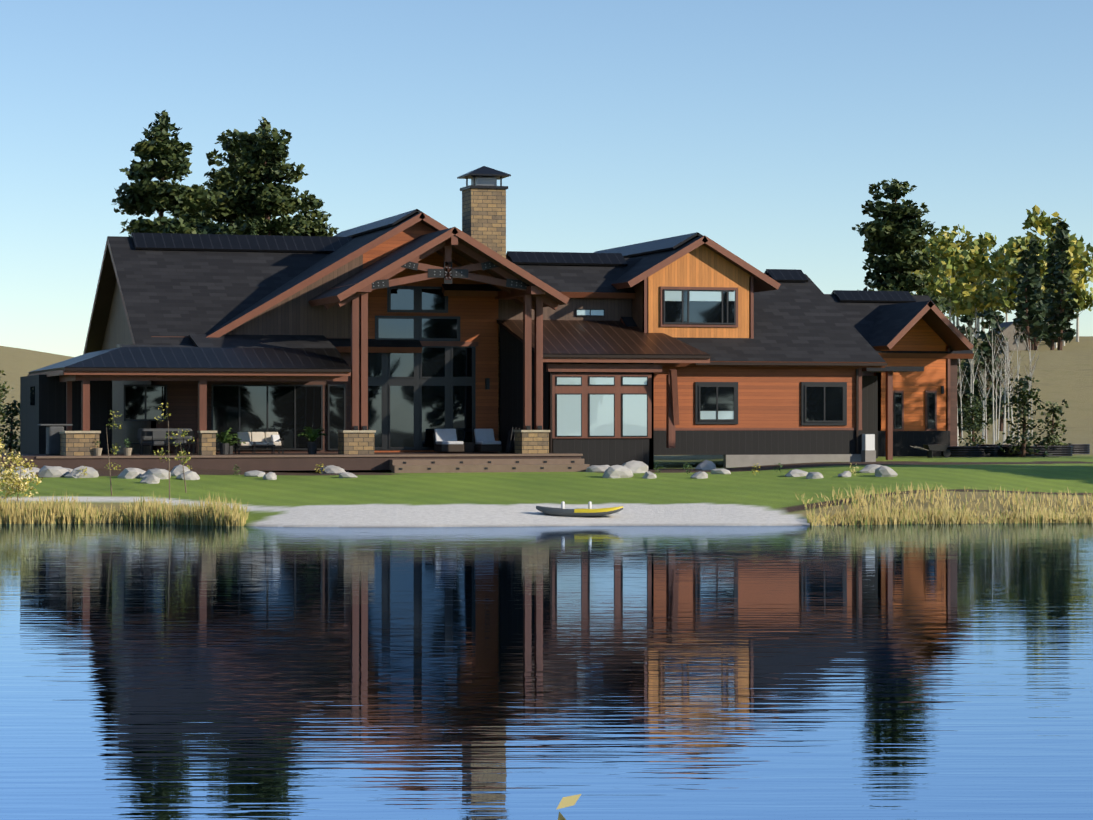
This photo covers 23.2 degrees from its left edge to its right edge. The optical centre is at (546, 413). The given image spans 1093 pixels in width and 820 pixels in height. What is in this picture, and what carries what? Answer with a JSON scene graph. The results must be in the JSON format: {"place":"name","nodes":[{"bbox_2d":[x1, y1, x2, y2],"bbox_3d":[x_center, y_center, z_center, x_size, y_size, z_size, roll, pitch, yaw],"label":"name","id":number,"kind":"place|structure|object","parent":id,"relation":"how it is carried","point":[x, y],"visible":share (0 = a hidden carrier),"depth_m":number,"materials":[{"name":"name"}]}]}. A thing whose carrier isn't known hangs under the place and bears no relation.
{"place":"outdoors","nodes":[
{"label":"outdoors","id":0,"kind":"place"},
{"bbox_2d":[27,235,949,459],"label":"timber framing","id":1,"kind":"object","parent":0,"point":[524,296],"visible":0.65,"depth_m":109.82,"materials":[{"name":"brown wood"}]},
{"bbox_2d":[0,522,1092,819],"bbox_3d":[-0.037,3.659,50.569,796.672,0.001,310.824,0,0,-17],"label":"pond water","id":2,"kind":"structure","parent":0,"point":[636,672],"depth_m":37.58,"materials":[{"name":"blue liquid"}]},
{"bbox_2d":[0,336,1092,526],"bbox_3d":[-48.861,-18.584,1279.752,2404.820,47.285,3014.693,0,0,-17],"label":"terrain","id":3,"kind":"structure","parent":0,"point":[672,493],"depth_m":96.43,"materials":[{"name":"green plant"}]},
{"bbox_2d":[0,452,589,472],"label":"deck terrace","id":4,"kind":"structure","parent":3,"relation":"on","point":[427,462],"depth_m":106.84,"materials":[{"name":"wood"}]},
{"bbox_2d":[37,424,72,454],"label":"covered grill","id":5,"kind":"object","parent":4,"relation":"on","point":[53,439],"visible":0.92,"depth_m":105.78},
{"bbox_2d":[130,428,198,454],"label":"outdoor dining set","id":6,"kind":"object","parent":4,"relation":"on","point":[150,437],"visible":0.88,"depth_m":107.35,"materials":[{"name":"black metal"}]},
{"bbox_2d":[235,432,283,453],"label":"patio sofa","id":7,"kind":"object","parent":4,"relation":"on","point":[252,440],"visible":0.94,"depth_m":109.71,"materials":[{"name":"beige fabric"}]},
{"bbox_2d":[59,166,549,455],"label":"stone chimney piers","id":8,"kind":"structure","parent":4,"relation":"on","point":[483,208],"depth_m":114.54,"materials":[{"name":"brown stone"}]},
{"bbox_2d":[432,427,519,452],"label":"lounge chairs","id":9,"kind":"object","parent":4,"relation":"on","point":[444,440],"visible":1,"depth_m":112.30,"materials":[{"name":"grey fabric"}]},
{"bbox_2d":[0,460,897,483],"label":"boulders","id":10,"kind":"object","parent":3,"relation":"on","point":[624,470],"visible":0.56,"depth_m":100.35,"materials":[{"name":"stone"}]},
{"bbox_2d":[77,426,858,477],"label":"potted plants","id":11,"kind":"object","parent":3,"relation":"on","point":[225,438],"visible":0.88,"depth_m":107.37,"materials":[{"name":"green plant"}]},
{"bbox_2d":[20,221,956,468],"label":"house walls","id":12,"kind":"structure","parent":3,"relation":"on","point":[769,397],"depth_m":114.30,"materials":[{"name":"brown wood"}]},
{"bbox_2d":[64,354,886,453],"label":"gutters and downspouts","id":13,"kind":"object","parent":12,"relation":"attached to","point":[544,355],"visible":0.83,"depth_m":110.95,"materials":[{"name":"brown metal"}]},
{"bbox_2d":[30,261,943,449],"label":"house windows","id":14,"kind":"structure","parent":12,"relation":"in","point":[415,400],"depth_m":113.05,"materials":[{"name":"glass"}]},
{"bbox_2d":[28,209,973,373],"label":"house roofs","id":15,"kind":"structure","parent":12,"relation":"on","point":[204,294],"depth_m":115.22,"materials":[{"name":"black"}]},
{"bbox_2d":[0,482,1092,525],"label":"shore reeds","id":16,"kind":"object","parent":3,"relation":"on","point":[212,514],"visible":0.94,"depth_m":88.64,"materials":[{"name":"yellow plant"}]},
{"bbox_2d":[0,110,1092,500],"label":"trees","id":17,"kind":"object","parent":3,"relation":"on","point":[236,192],"depth_m":146.35,"materials":[{"name":"green plant"}]},
{"bbox_2d":[536,501,622,515],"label":"inflatable kayak","id":18,"kind":"object","parent":3,"relation":"on","point":[564,511],"visible":1,"depth_m":87.95,"materials":[{"name":"yellow"}]},
{"bbox_2d":[861,434,875,461],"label":"utility box","id":19,"kind":"object","parent":3,"relation":"on","point":[868,451],"visible":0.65,"depth_m":115.86,"materials":[{"name":"white"}]},
{"bbox_2d":[911,444,950,457],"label":"wheelbarrow","id":20,"kind":"object","parent":3,"relation":"on","point":[931,448],"visible":0.9,"depth_m":124.69,"materials":[{"name":"black metal"}]},
{"bbox_2d":[987,322,1030,350],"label":"distant cabin","id":21,"kind":"object","parent":3,"relation":"on","point":[1009,328],"visible":0.21,"depth_m":399.41,"materials":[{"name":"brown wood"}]},
{"bbox_2d":[940,444,1089,456],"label":"corrugated raised planters","id":22,"kind":"object","parent":3,"relation":"on","point":[985,450],"visible":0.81,"depth_m":127.17,"materials":[{"name":"black metal"}]},
{"bbox_2d":[0,0,1092,356],"label":"sky","id":23,"kind":"structure","parent":0,"point":[760,129],"materials":[{"name":"blue"}]},
{"bbox_2d":[556,794,580,819],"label":"leaf","id":24,"kind":"object","parent":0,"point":[567,801],"visible":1,"depth_m":4.71,"materials":[{"name":"yellow plant"}]}
]}

